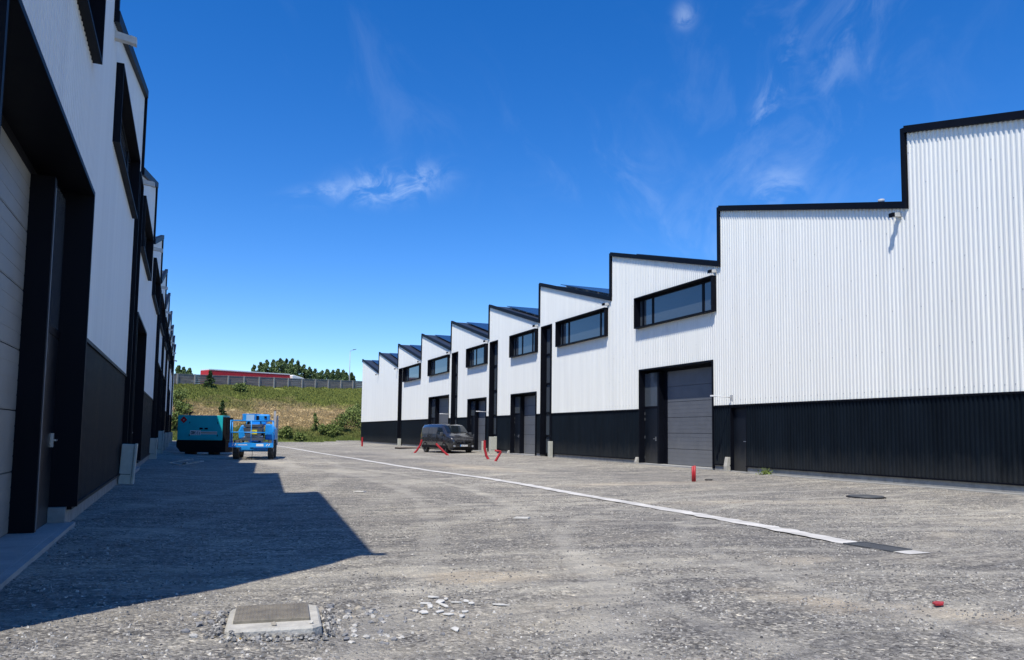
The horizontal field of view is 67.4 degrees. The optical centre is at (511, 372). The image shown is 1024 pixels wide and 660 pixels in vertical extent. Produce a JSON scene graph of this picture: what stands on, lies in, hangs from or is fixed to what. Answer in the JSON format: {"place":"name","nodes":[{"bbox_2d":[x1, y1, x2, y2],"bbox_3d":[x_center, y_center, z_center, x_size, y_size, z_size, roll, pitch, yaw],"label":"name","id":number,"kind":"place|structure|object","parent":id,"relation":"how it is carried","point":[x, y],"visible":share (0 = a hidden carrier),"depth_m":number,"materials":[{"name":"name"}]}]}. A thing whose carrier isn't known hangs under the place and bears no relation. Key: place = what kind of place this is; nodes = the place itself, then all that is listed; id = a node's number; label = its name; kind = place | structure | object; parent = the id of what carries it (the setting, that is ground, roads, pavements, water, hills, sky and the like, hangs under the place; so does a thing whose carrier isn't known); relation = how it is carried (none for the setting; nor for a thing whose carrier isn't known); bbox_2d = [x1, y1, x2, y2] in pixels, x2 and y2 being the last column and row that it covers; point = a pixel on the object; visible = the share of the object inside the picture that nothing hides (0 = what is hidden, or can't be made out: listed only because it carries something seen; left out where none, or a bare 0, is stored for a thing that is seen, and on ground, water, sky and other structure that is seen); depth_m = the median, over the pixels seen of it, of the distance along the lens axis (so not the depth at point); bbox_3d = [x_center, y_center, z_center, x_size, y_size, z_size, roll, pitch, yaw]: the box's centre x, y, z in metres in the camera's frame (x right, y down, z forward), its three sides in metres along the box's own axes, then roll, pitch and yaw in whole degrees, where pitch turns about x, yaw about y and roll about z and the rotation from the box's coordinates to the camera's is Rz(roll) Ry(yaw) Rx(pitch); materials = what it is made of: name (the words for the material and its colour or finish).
{"place":"outdoors","nodes":[
{"label":"outdoors","id":0,"kind":"place"},
{"bbox_2d":[169,459,203,464],"bbox_3d":[-12.277,3.385,28.952,1.176,0.265,0.556,2,-5,-13],"label":"rubble heap","id":1,"kind":"object","parent":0,"point":[185,463],"visible":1,"depth_m":28.89,"materials":[{"name":"stone"}]},
{"bbox_2d":[171,383,361,441],"bbox_3d":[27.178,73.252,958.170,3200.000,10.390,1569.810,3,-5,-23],"label":"embankment","id":2,"kind":"structure","parent":0,"point":[279,415],"depth_m":106.75,"materials":[{"name":"plant"}]},
{"bbox_2d":[171,410,183,428],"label":"bush","id":3,"kind":"object","parent":2,"relation":"on","point":[175,419],"visible":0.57,"depth_m":92.43,"materials":[{"name":"green plant"}]},
{"bbox_2d":[174,365,181,380],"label":"tree","id":4,"kind":"object","parent":2,"relation":"on","point":[178,369],"visible":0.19,"depth_m":161.62,"materials":[{"name":"green plant"}]},
{"bbox_2d":[173,388,190,401],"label":"bush","id":5,"kind":"object","parent":2,"relation":"on","point":[180,395],"visible":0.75,"depth_m":100.62,"materials":[{"name":"green plant"}]},
{"bbox_2d":[173,400,193,413],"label":"bush","id":6,"kind":"object","parent":2,"relation":"on","point":[181,407],"visible":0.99,"depth_m":97.74,"materials":[{"name":"green plant"}]},
{"bbox_2d":[184,367,192,376],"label":"tree","id":7,"kind":"object","parent":2,"relation":"on","point":[189,371],"visible":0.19,"depth_m":159.63,"materials":[{"name":"green plant"}]},
{"bbox_2d":[203,371,215,388],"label":"shrub","id":8,"kind":"object","parent":2,"relation":"on","point":[210,378],"visible":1,"depth_m":110.56,"materials":[{"name":"green plant"}]},
{"bbox_2d":[218,400,226,415],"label":"sapling","id":9,"kind":"object","parent":2,"relation":"on","point":[222,410],"visible":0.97,"depth_m":100.45,"materials":[{"name":"green plant"}]},
{"bbox_2d":[231,382,250,391],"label":"bush","id":10,"kind":"object","parent":2,"relation":"on","point":[240,387],"visible":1,"depth_m":112.77,"materials":[{"name":"green plant"}]},
{"bbox_2d":[256,362,262,370],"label":"tree","id":11,"kind":"object","parent":2,"relation":"on","point":[260,366],"visible":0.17,"depth_m":177.74,"materials":[{"name":"green plant"}]},
{"bbox_2d":[259,359,272,372],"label":"tree","id":12,"kind":"object","parent":2,"relation":"on","point":[267,368],"visible":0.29,"depth_m":171.41,"materials":[{"name":"green plant"}]},
{"bbox_2d":[174,373,361,388],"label":"noise barrier","id":13,"kind":"object","parent":2,"relation":"on","point":[197,379],"visible":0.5,"depth_m":119.92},
{"bbox_2d":[270,359,279,370],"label":"tree","id":14,"kind":"object","parent":2,"relation":"on","point":[272,364],"visible":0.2,"depth_m":180.43,"materials":[{"name":"green plant"}]},
{"bbox_2d":[271,358,286,373],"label":"tree","id":15,"kind":"object","parent":2,"relation":"on","point":[279,363],"visible":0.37,"depth_m":174.37,"materials":[{"name":"green plant"}]},
{"bbox_2d":[278,425,293,438],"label":"bush","id":16,"kind":"object","parent":2,"relation":"on","point":[286,431],"visible":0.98,"depth_m":96.73,"materials":[{"name":"green plant"}]},
{"bbox_2d":[285,358,300,376],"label":"tree","id":17,"kind":"object","parent":2,"relation":"on","point":[292,369],"visible":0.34,"depth_m":172.13,"materials":[{"name":"green plant"}]},
{"bbox_2d":[294,360,302,374],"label":"tree","id":18,"kind":"object","parent":2,"relation":"on","point":[297,365],"visible":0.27,"depth_m":180.13,"materials":[{"name":"green plant"}]},
{"bbox_2d":[294,432,306,441],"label":"bush","id":19,"kind":"object","parent":2,"relation":"on","point":[298,436],"visible":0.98,"depth_m":96.25,"materials":[{"name":"green plant"}]},
{"bbox_2d":[299,364,310,378],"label":"tree","id":20,"kind":"object","parent":2,"relation":"on","point":[305,372],"visible":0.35,"depth_m":175.49,"materials":[{"name":"green plant"}]},
{"bbox_2d":[310,413,318,430],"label":"sapling","id":21,"kind":"object","parent":2,"relation":"on","point":[315,425],"visible":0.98,"depth_m":101.46,"materials":[{"name":"green plant"}]},
{"bbox_2d":[311,368,317,379],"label":"tree","id":22,"kind":"object","parent":2,"relation":"on","point":[314,373],"visible":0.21,"depth_m":179.01,"materials":[{"name":"green plant"}]},
{"bbox_2d":[317,370,326,385],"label":"tree","id":23,"kind":"object","parent":2,"relation":"on","point":[320,375],"visible":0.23,"depth_m":174.03,"materials":[{"name":"green plant"}]},
{"bbox_2d":[317,423,334,433],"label":"bush","id":24,"kind":"object","parent":2,"relation":"on","point":[322,428],"visible":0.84,"depth_m":99.45,"materials":[{"name":"green plant"}]},
{"bbox_2d":[323,369,331,379],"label":"tree","id":25,"kind":"object","parent":2,"relation":"on","point":[327,373],"visible":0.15,"depth_m":181.37,"materials":[{"name":"green plant"}]},
{"bbox_2d":[327,369,338,387],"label":"tree","id":26,"kind":"object","parent":2,"relation":"on","point":[332,376],"visible":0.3,"depth_m":177.92,"materials":[{"name":"green plant"}]},
{"bbox_2d":[323,424,343,436],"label":"bush","id":27,"kind":"object","parent":2,"relation":"on","point":[335,430],"visible":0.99,"depth_m":99.37,"materials":[{"name":"green plant"}]},
{"bbox_2d":[335,369,341,378],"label":"tree","id":28,"kind":"object","parent":2,"relation":"on","point":[337,372],"visible":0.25,"depth_m":186.39,"materials":[{"name":"green plant"}]},
{"bbox_2d":[330,412,350,430],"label":"bush","id":29,"kind":"object","parent":2,"relation":"on","point":[341,419],"visible":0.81,"depth_m":102.34,"materials":[{"name":"green plant"}]},
{"bbox_2d":[341,372,350,384],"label":"tree","id":30,"kind":"object","parent":2,"relation":"on","point":[345,376],"visible":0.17,"depth_m":178.09,"materials":[{"name":"green plant"}]},
{"bbox_2d":[345,406,359,418],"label":"bush","id":31,"kind":"object","parent":2,"relation":"on","point":[349,410],"visible":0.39,"depth_m":110.42,"materials":[{"name":"green plant"}]},
{"bbox_2d":[350,372,355,384],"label":"tree","id":32,"kind":"object","parent":2,"relation":"on","point":[352,376],"visible":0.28,"depth_m":185.81,"materials":[{"name":"green plant"}]},
{"bbox_2d":[346,406,360,426],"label":"bush","id":33,"kind":"object","parent":2,"relation":"on","point":[354,421],"visible":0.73,"depth_m":105.80,"materials":[{"name":"green plant"}]},
{"bbox_2d":[0,441,1023,659],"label":"ground","id":34,"kind":"structure","parent":0,"point":[296,478],"depth_m":8.28,"materials":[{"name":"grey gravel"}]},
{"bbox_2d":[0,523,65,574],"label":"doorway slab","id":35,"kind":"structure","parent":34,"relation":"on","point":[15,548],"depth_m":8.26,"materials":[{"name":"concrete"}]},
{"bbox_2d":[0,0,176,590],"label":"warehouse","id":36,"kind":"structure","parent":34,"relation":"on","point":[87,349],"depth_m":10.26,"materials":[{"name":"metal"}]},
{"bbox_2d":[0,126,30,536],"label":"sectional door","id":37,"kind":"structure","parent":36,"relation":"in","point":[15,177],"depth_m":8.62,"materials":[{"name":"grey metal"}]},
{"bbox_2d":[36,333,57,529],"bbox_3d":[-5.882,0.735,9.749,0.120,2.420,0.986,3,-5,-23],"label":"door","id":38,"kind":"structure","parent":36,"relation":"in","point":[47,442],"depth_m":9.79,"materials":[{"name":"black metal"}]},
{"bbox_2d":[77,0,105,64],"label":"window","id":39,"kind":"structure","parent":36,"relation":"in","point":[92,12],"depth_m":10.33,"materials":[{"name":"black glass"}]},
{"bbox_2d":[112,62,140,218],"bbox_3d":[-8.022,-4.563,15.909,0.270,1.430,5.350,3,-5,-23],"label":"window","id":40,"kind":"structure","parent":36,"relation":"in","point":[124,139],"depth_m":15.86,"materials":[{"name":"clear glass"}]},
{"bbox_2d":[122,171,143,443],"bbox_3d":[-9.752,-1.187,19.387,0.430,7.590,1.350,3,-5,-23],"label":"window","id":41,"kind":"structure","parent":36,"relation":"in","point":[129,380],"depth_m":19.01,"materials":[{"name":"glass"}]},
{"bbox_2d":[141,195,153,280],"bbox_3d":[-11.280,-3.991,23.576,0.270,1.430,5.350,3,-5,-23],"label":"window","id":42,"kind":"structure","parent":36,"relation":"in","point":[147,239],"depth_m":24.36,"materials":[{"name":"black glass"}]},
{"bbox_2d":[149,438,157,458],"bbox_3d":[-15.565,3.351,33.313,0.295,1.020,0.290,4,-6,-23],"label":"cover box","id":43,"kind":"object","parent":36,"relation":"attached to","point":[153,448],"visible":0.56,"depth_m":33.21,"materials":[{"name":"grey plastic"}]},
{"bbox_2d":[152,257,160,314],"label":"window","id":44,"kind":"structure","parent":36,"relation":"in","point":[156,281],"depth_m":31.40,"materials":[{"name":"black glass"}]},
{"bbox_2d":[151,289,161,437],"bbox_3d":[-16.250,-0.046,34.675,0.430,7.590,1.350,3,-5,-23],"label":"window","id":45,"kind":"structure","parent":36,"relation":"in","point":[158,316],"depth_m":34.21,"materials":[{"name":"glass"}]},
{"bbox_2d":[157,431,163,453],"bbox_3d":[-18.824,3.777,41.044,0.335,1.320,0.320,4,-5,-23],"label":"cover box","id":46,"kind":"object","parent":36,"relation":"attached to","point":[160,441],"visible":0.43,"depth_m":40.94,"materials":[{"name":"grey plastic"}]},
{"bbox_2d":[159,312,165,430],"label":"window","id":47,"kind":"structure","parent":36,"relation":"in","point":[163,337],"depth_m":41.89,"materials":[{"name":"glass"}]},
{"bbox_2d":[160,294,165,335],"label":"window","id":48,"kind":"structure","parent":36,"relation":"in","point":[162,320],"depth_m":40.16,"materials":[{"name":"black glass"}]},
{"bbox_2d":[163,332,168,430],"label":"window","id":49,"kind":"structure","parent":36,"relation":"in","point":[166,359],"depth_m":49.40,"materials":[{"name":"glass"}]},
{"bbox_2d":[165,432,168,446],"bbox_3d":[-25.371,4.993,56.359,0.335,1.170,0.320,3,-5,-23],"label":"cover box","id":50,"kind":"object","parent":36,"relation":"attached to","point":[167,439],"visible":0.47,"depth_m":56.27,"materials":[{"name":"grey plastic"}]},
{"bbox_2d":[165,317,168,350],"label":"window","id":51,"kind":"structure","parent":36,"relation":"in","point":[166,327],"depth_m":48.33,"materials":[{"name":"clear glass"}]},
{"bbox_2d":[165,351,170,432],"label":"window","id":52,"kind":"structure","parent":36,"relation":"in","point":[170,351],"depth_m":57.12,"materials":[{"name":"black glass"}]},
{"bbox_2d":[168,333,170,360],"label":"window","id":53,"kind":"structure","parent":36,"relation":"in","point":[169,342],"depth_m":55.39,"materials":[{"name":"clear glass"}]},
{"bbox_2d":[169,432,172,442],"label":"cover box","id":54,"kind":"object","parent":36,"relation":"attached to","point":[170,436],"visible":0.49,"depth_m":71.68,"materials":[{"name":"grey plastic"}]},
{"bbox_2d":[170,346,172,368],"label":"window","id":55,"kind":"structure","parent":36,"relation":"in","point":[171,346],"depth_m":64.02,"materials":[{"name":"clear glass"}]},
{"bbox_2d":[169,373,173,431],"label":"window","id":56,"kind":"structure","parent":36,"relation":"in","point":[173,373],"depth_m":72.43,"materials":[{"name":"black glass"}]},
{"bbox_2d":[171,357,173,375],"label":"window","id":57,"kind":"structure","parent":36,"relation":"in","point":[172,370],"depth_m":68.22,"materials":[{"name":"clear glass"}]},
{"bbox_2d":[118,444,137,483],"bbox_3d":[-9.070,2.205,18.134,0.325,1.050,0.340,6,-6,-23],"label":"cover box","id":58,"kind":"object","parent":34,"relation":"on","point":[128,459],"visible":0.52,"depth_m":18.01,"materials":[{"name":"grey plastic"}]},
{"bbox_2d":[131,444,137,483],"bbox_3d":[-8.943,2.193,18.189,0.051,1.000,0.340,6,-6,-23],"label":"door","id":59,"kind":"structure","parent":58,"relation":"in","point":[136,445],"depth_m":18.05,"materials":[{"name":"grey metal"}]},
{"bbox_2d":[180,628,190,632],"bbox_3d":[-2.169,1.722,5.106,0.065,0.045,0.038,3,-5,-29],"label":"rock","id":60,"kind":"object","parent":34,"relation":"on","point":[185,630],"visible":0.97,"depth_m":5.09,"materials":[{"name":"grey stone"}]},
{"bbox_2d":[176,411,232,454],"bbox_3d":[-17.219,3.399,43.142,2.720,2.426,1.194,1,-5,-1],"label":"generator","id":61,"kind":"object","parent":34,"relation":"on","point":[210,434],"visible":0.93,"depth_m":42.58,"materials":[{"name":"teal paint"}]},
{"bbox_2d":[189,418,203,438],"bbox_3d":[-17.519,3.123,42.581,0.770,1.120,0.030,1,-5,-1],"label":"side door","id":62,"kind":"structure","parent":61,"relation":"in","point":[195,423],"depth_m":42.59,"materials":[{"name":"teal paint"}]},
{"bbox_2d":[204,419,217,438],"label":"side door","id":63,"kind":"structure","parent":61,"relation":"in","point":[210,425],"depth_m":42.59,"materials":[{"name":"teal paint"}]},
{"bbox_2d":[229,414,276,459],"bbox_3d":[-12.697,3.155,37.989,1.966,2.252,4.887,2,-5,-14],"label":"boom lift","id":64,"kind":"object","parent":34,"relation":"on","point":[251,431],"visible":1,"depth_m":36.91,"materials":[{"name":"metal"}]},
{"bbox_2d":[224,603,321,638],"bbox_3d":[-1.669,1.779,5.388,0.632,0.180,0.692,2,-5,-17],"label":"manhole","id":65,"kind":"object","parent":34,"relation":"on","point":[255,620],"visible":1,"depth_m":5.24,"materials":[{"name":"concrete"}]},
{"bbox_2d":[276,415,278,444],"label":"marker post","id":66,"kind":"object","parent":34,"relation":"on","point":[277,417],"visible":0.82,"depth_m":77.04,"materials":[{"name":"grey plastic"}]},
{"bbox_2d":[278,440,360,442],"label":"kerb","id":67,"kind":"structure","parent":34,"relation":"on","point":[319,442],"depth_m":95.42,"materials":[{"name":"concrete"}]},
{"bbox_2d":[395,447,420,448],"bbox_3d":[-8.044,6.236,63.103,2.900,0.120,1.200,3,-5,-29],"label":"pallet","id":68,"kind":"object","parent":34,"relation":"on","point":[405,447],"visible":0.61,"depth_m":62.38,"materials":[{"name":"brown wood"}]},
{"bbox_2d":[421,424,473,452],"bbox_3d":[-4.418,4.533,52.638,2.340,1.960,5.110,3,-5,-30],"label":"van","id":69,"kind":"object","parent":34,"relation":"on","point":[446,438],"visible":0.97,"depth_m":51.39,"materials":[{"name":"paint"}]},
{"bbox_2d":[483,440,488,458],"bbox_3d":[-1.348,4.193,41.015,0.386,1.117,0.184,1,-5,-1],"label":"red sleeve","id":70,"kind":"object","parent":34,"relation":"on","point":[484,448],"visible":0.91,"depth_m":40.96,"materials":[{"name":"plastic"}]},
{"bbox_2d":[489,436,496,452],"bbox_3d":[-1.260,4.796,50.225,0.415,1.190,0.400,3,-5,-22],"label":"cover box","id":71,"kind":"object","parent":34,"relation":"on","point":[492,444],"visible":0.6,"depth_m":50.08,"materials":[{"name":"grey plastic"}]},
{"bbox_2d":[494,450,501,460],"bbox_3d":[-0.703,4.199,38.323,0.434,0.681,0.135,1,-5,-4],"label":"red sleeve","id":72,"kind":"object","parent":34,"relation":"on","point":[498,455],"visible":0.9,"depth_m":38.29,"materials":[{"name":"plastic"}]},
{"bbox_2d":[548,441,552,456],"bbox_3d":[2.128,4.329,42.721,0.200,0.970,0.240,3,-5,-22],"label":"cover box","id":73,"kind":"object","parent":34,"relation":"on","point":[550,448],"visible":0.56,"depth_m":42.62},
{"bbox_2d":[280,446,928,553],"bbox_3d":[-12.526,5.347,50.543,0.972,0.132,89.683,3,-5,-23],"label":"gutter","id":74,"kind":"object","parent":34,"relation":"on","point":[812,535],"visible":0.97,"depth_m":14.03,"materials":[{"name":"concrete"}]},
{"bbox_2d":[843,541,911,551],"bbox_3d":[4.710,2.281,9.913,0.400,0.080,0.720,3,-5,-26],"label":"drain grate","id":75,"kind":"object","parent":74,"relation":"on","point":[876,546],"visible":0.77,"depth_m":9.89,"materials":[{"name":"grey metal"}]},
{"bbox_2d":[360,110,1023,492],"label":"warehouse","id":76,"kind":"structure","parent":34,"relation":"on","point":[880,340],"depth_m":25.73,"materials":[{"name":"corrugated metal"},{"name":"glass"},{"name":"concrete"}]},
{"bbox_2d":[397,368,402,438],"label":"window","id":77,"kind":"structure","parent":76,"relation":"in","point":[401,369],"depth_m":76.55,"materials":[{"name":"black glass"}]},
{"bbox_2d":[402,363,420,381],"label":"window","id":78,"kind":"structure","parent":76,"relation":"in","point":[412,372],"depth_m":72.41,"materials":[{"name":"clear glass"}]},
{"bbox_2d":[427,354,449,375],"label":"window","id":79,"kind":"structure","parent":76,"relation":"in","point":[439,365],"depth_m":64.29,"materials":[{"name":"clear glass"}]},
{"bbox_2d":[439,398,447,423],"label":"sectional door","id":80,"kind":"structure","parent":76,"relation":"in","point":[443,403],"depth_m":63.93,"materials":[{"name":"grey metal"}]},
{"bbox_2d":[450,351,457,424],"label":"window","id":81,"kind":"structure","parent":76,"relation":"in","point":[454,369],"depth_m":60.47,"materials":[{"name":"black glass"}]},
{"bbox_2d":[471,417,474,436],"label":"door","id":82,"kind":"structure","parent":76,"relation":"in","point":[472,418],"depth_m":56.28,"materials":[{"name":"black metal"}]},
{"bbox_2d":[466,343,487,367],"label":"window","id":83,"kind":"structure","parent":76,"relation":"in","point":[476,355],"depth_m":55.52,"materials":[{"name":"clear glass"}]},
{"bbox_2d":[478,401,484,449],"bbox_3d":[-1.892,3.788,54.557,0.049,3.538,2.780,3,-5,-22],"label":"sectional door","id":84,"kind":"structure","parent":76,"relation":"in","point":[481,428],"depth_m":55.25,"materials":[{"name":"grey metal"}]},
{"bbox_2d":[488,340,497,450],"bbox_3d":[-1.127,1.603,51.937,0.380,7.450,1.500,3,-5,-22],"label":"window","id":85,"kind":"structure","parent":76,"relation":"in","point":[493,353],"depth_m":52.49,"materials":[{"name":"black glass"}]},
{"bbox_2d":[514,415,519,452],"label":"door","id":86,"kind":"structure","parent":76,"relation":"in","point":[517,417],"depth_m":48.40,"materials":[{"name":"black metal"}]},
{"bbox_2d":[509,328,537,357],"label":"window","id":87,"kind":"structure","parent":76,"relation":"in","point":[526,342],"depth_m":47.53,"materials":[{"name":"black glass"}]},
{"bbox_2d":[524,396,534,453],"bbox_3d":[1.319,3.200,46.698,0.049,3.538,2.800,3,-5,-22],"label":"sectional door","id":88,"kind":"structure","parent":76,"relation":"in","point":[529,420],"depth_m":47.21,"materials":[{"name":"grey metal"}]},
{"bbox_2d":[540,324,551,454],"bbox_3d":[2.095,1.014,44.050,0.380,7.450,1.480,3,-5,-22],"label":"window","id":89,"kind":"structure","parent":76,"relation":"in","point":[546,331],"depth_m":44.53,"materials":[{"name":"black glass"}]},
{"bbox_2d":[555,307,607,346],"bbox_3d":[3.628,-2.281,40.179,0.360,1.400,5.600,3,-5,-22],"label":"window","id":90,"kind":"structure","parent":76,"relation":"in","point":[590,325],"depth_m":40.30,"materials":[{"name":"black glass"}]},
{"bbox_2d":[645,408,656,463],"bbox_3d":[6.154,2.818,34.046,0.120,2.420,1.050,3,-5,-22],"label":"door","id":91,"kind":"structure","parent":76,"relation":"in","point":[650,414],"depth_m":34.06,"materials":[{"name":"black metal"}]},
{"bbox_2d":[634,275,715,328],"bbox_3d":[6.799,-2.862,32.417,0.360,1.400,5.750,3,-5,-22],"label":"window","id":92,"kind":"structure","parent":76,"relation":"in","point":[697,297],"depth_m":32.34,"materials":[{"name":"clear glass"}]},
{"bbox_2d":[668,367,711,466],"bbox_3d":[7.458,1.852,31.695,0.049,3.988,3.570,3,-5,-22],"label":"sectional door","id":93,"kind":"structure","parent":76,"relation":"in","point":[696,414],"depth_m":31.80,"materials":[{"name":"grey metal"}]},
{"bbox_2d":[710,395,732,400],"bbox_3d":[7.769,0.935,28.496,0.950,0.210,0.120,3,-5,-22],"label":"wall lamp","id":94,"kind":"object","parent":76,"relation":"attached to","point":[731,397],"visible":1,"depth_m":28.54,"materials":[{"name":"white metal"}]},
{"bbox_2d":[734,408,746,471],"bbox_3d":[8.426,2.468,28.238,0.120,2.330,0.860,3,-5,-22],"label":"door","id":95,"kind":"structure","parent":76,"relation":"in","point":[739,413],"depth_m":28.33,"materials":[{"name":"black metal"}]},
{"bbox_2d":[692,466,695,481],"bbox_3d":[5.513,3.095,23.301,0.147,0.520,0.071,3,-5,-30],"label":"red sleeve","id":96,"kind":"object","parent":34,"relation":"on","point":[693,473],"visible":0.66,"depth_m":23.27,"materials":[{"name":"plastic"}]},
{"bbox_2d":[724,457,729,470],"bbox_3d":[8.002,3.444,28.588,0.180,0.570,0.180,3,-5,-22],"label":"concrete stub","id":97,"kind":"object","parent":34,"relation":"on","point":[727,464],"visible":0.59,"depth_m":28.52,"materials":[{"name":"grey concrete"}]},
{"bbox_2d":[755,468,772,474],"bbox_3d":[8.692,3.421,26.225,0.758,0.311,0.457,3,-5,-23],"label":"weed","id":98,"kind":"object","parent":34,"relation":"on","point":[764,471],"visible":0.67,"depth_m":26.20,"materials":[{"name":"green plant"}]},
{"bbox_2d":[846,494,885,498],"bbox_3d":[8.241,2.909,17.880,0.860,0.075,0.860,4,-6,-34],"label":"manhole cover","id":99,"kind":"object","parent":34,"relation":"on","point":[863,496],"visible":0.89,"depth_m":17.65,"materials":[{"name":"grey metal"}]},
{"bbox_2d":[740,472,1023,494],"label":"kerb","id":100,"kind":"structure","parent":34,"relation":"on","point":[1010,493],"depth_m":21.34,"materials":[{"name":"concrete"}]},
{"bbox_2d":[932,601,943,605],"bbox_3d":[3.522,1.911,6.352,0.081,0.015,0.141,-2,-5,32],"label":"plastic scrap","id":101,"kind":"object","parent":34,"relation":"on","point":[937,603],"visible":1,"depth_m":6.34,"materials":[{"name":"red plastic"}]},
{"bbox_2d":[120,0,1023,386],"label":"sky","id":102,"kind":"structure","parent":0,"point":[335,178],"materials":[{"name":"blue"}]},
{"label":"road","id":103,"kind":"structure","parent":0,"visible":0},
{"bbox_2d":[200,369,303,386],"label":"lorry","id":104,"kind":"object","parent":103,"relation":"on","point":[215,372],"visible":0.12,"depth_m":124.76,"materials":[{"name":"paint"}]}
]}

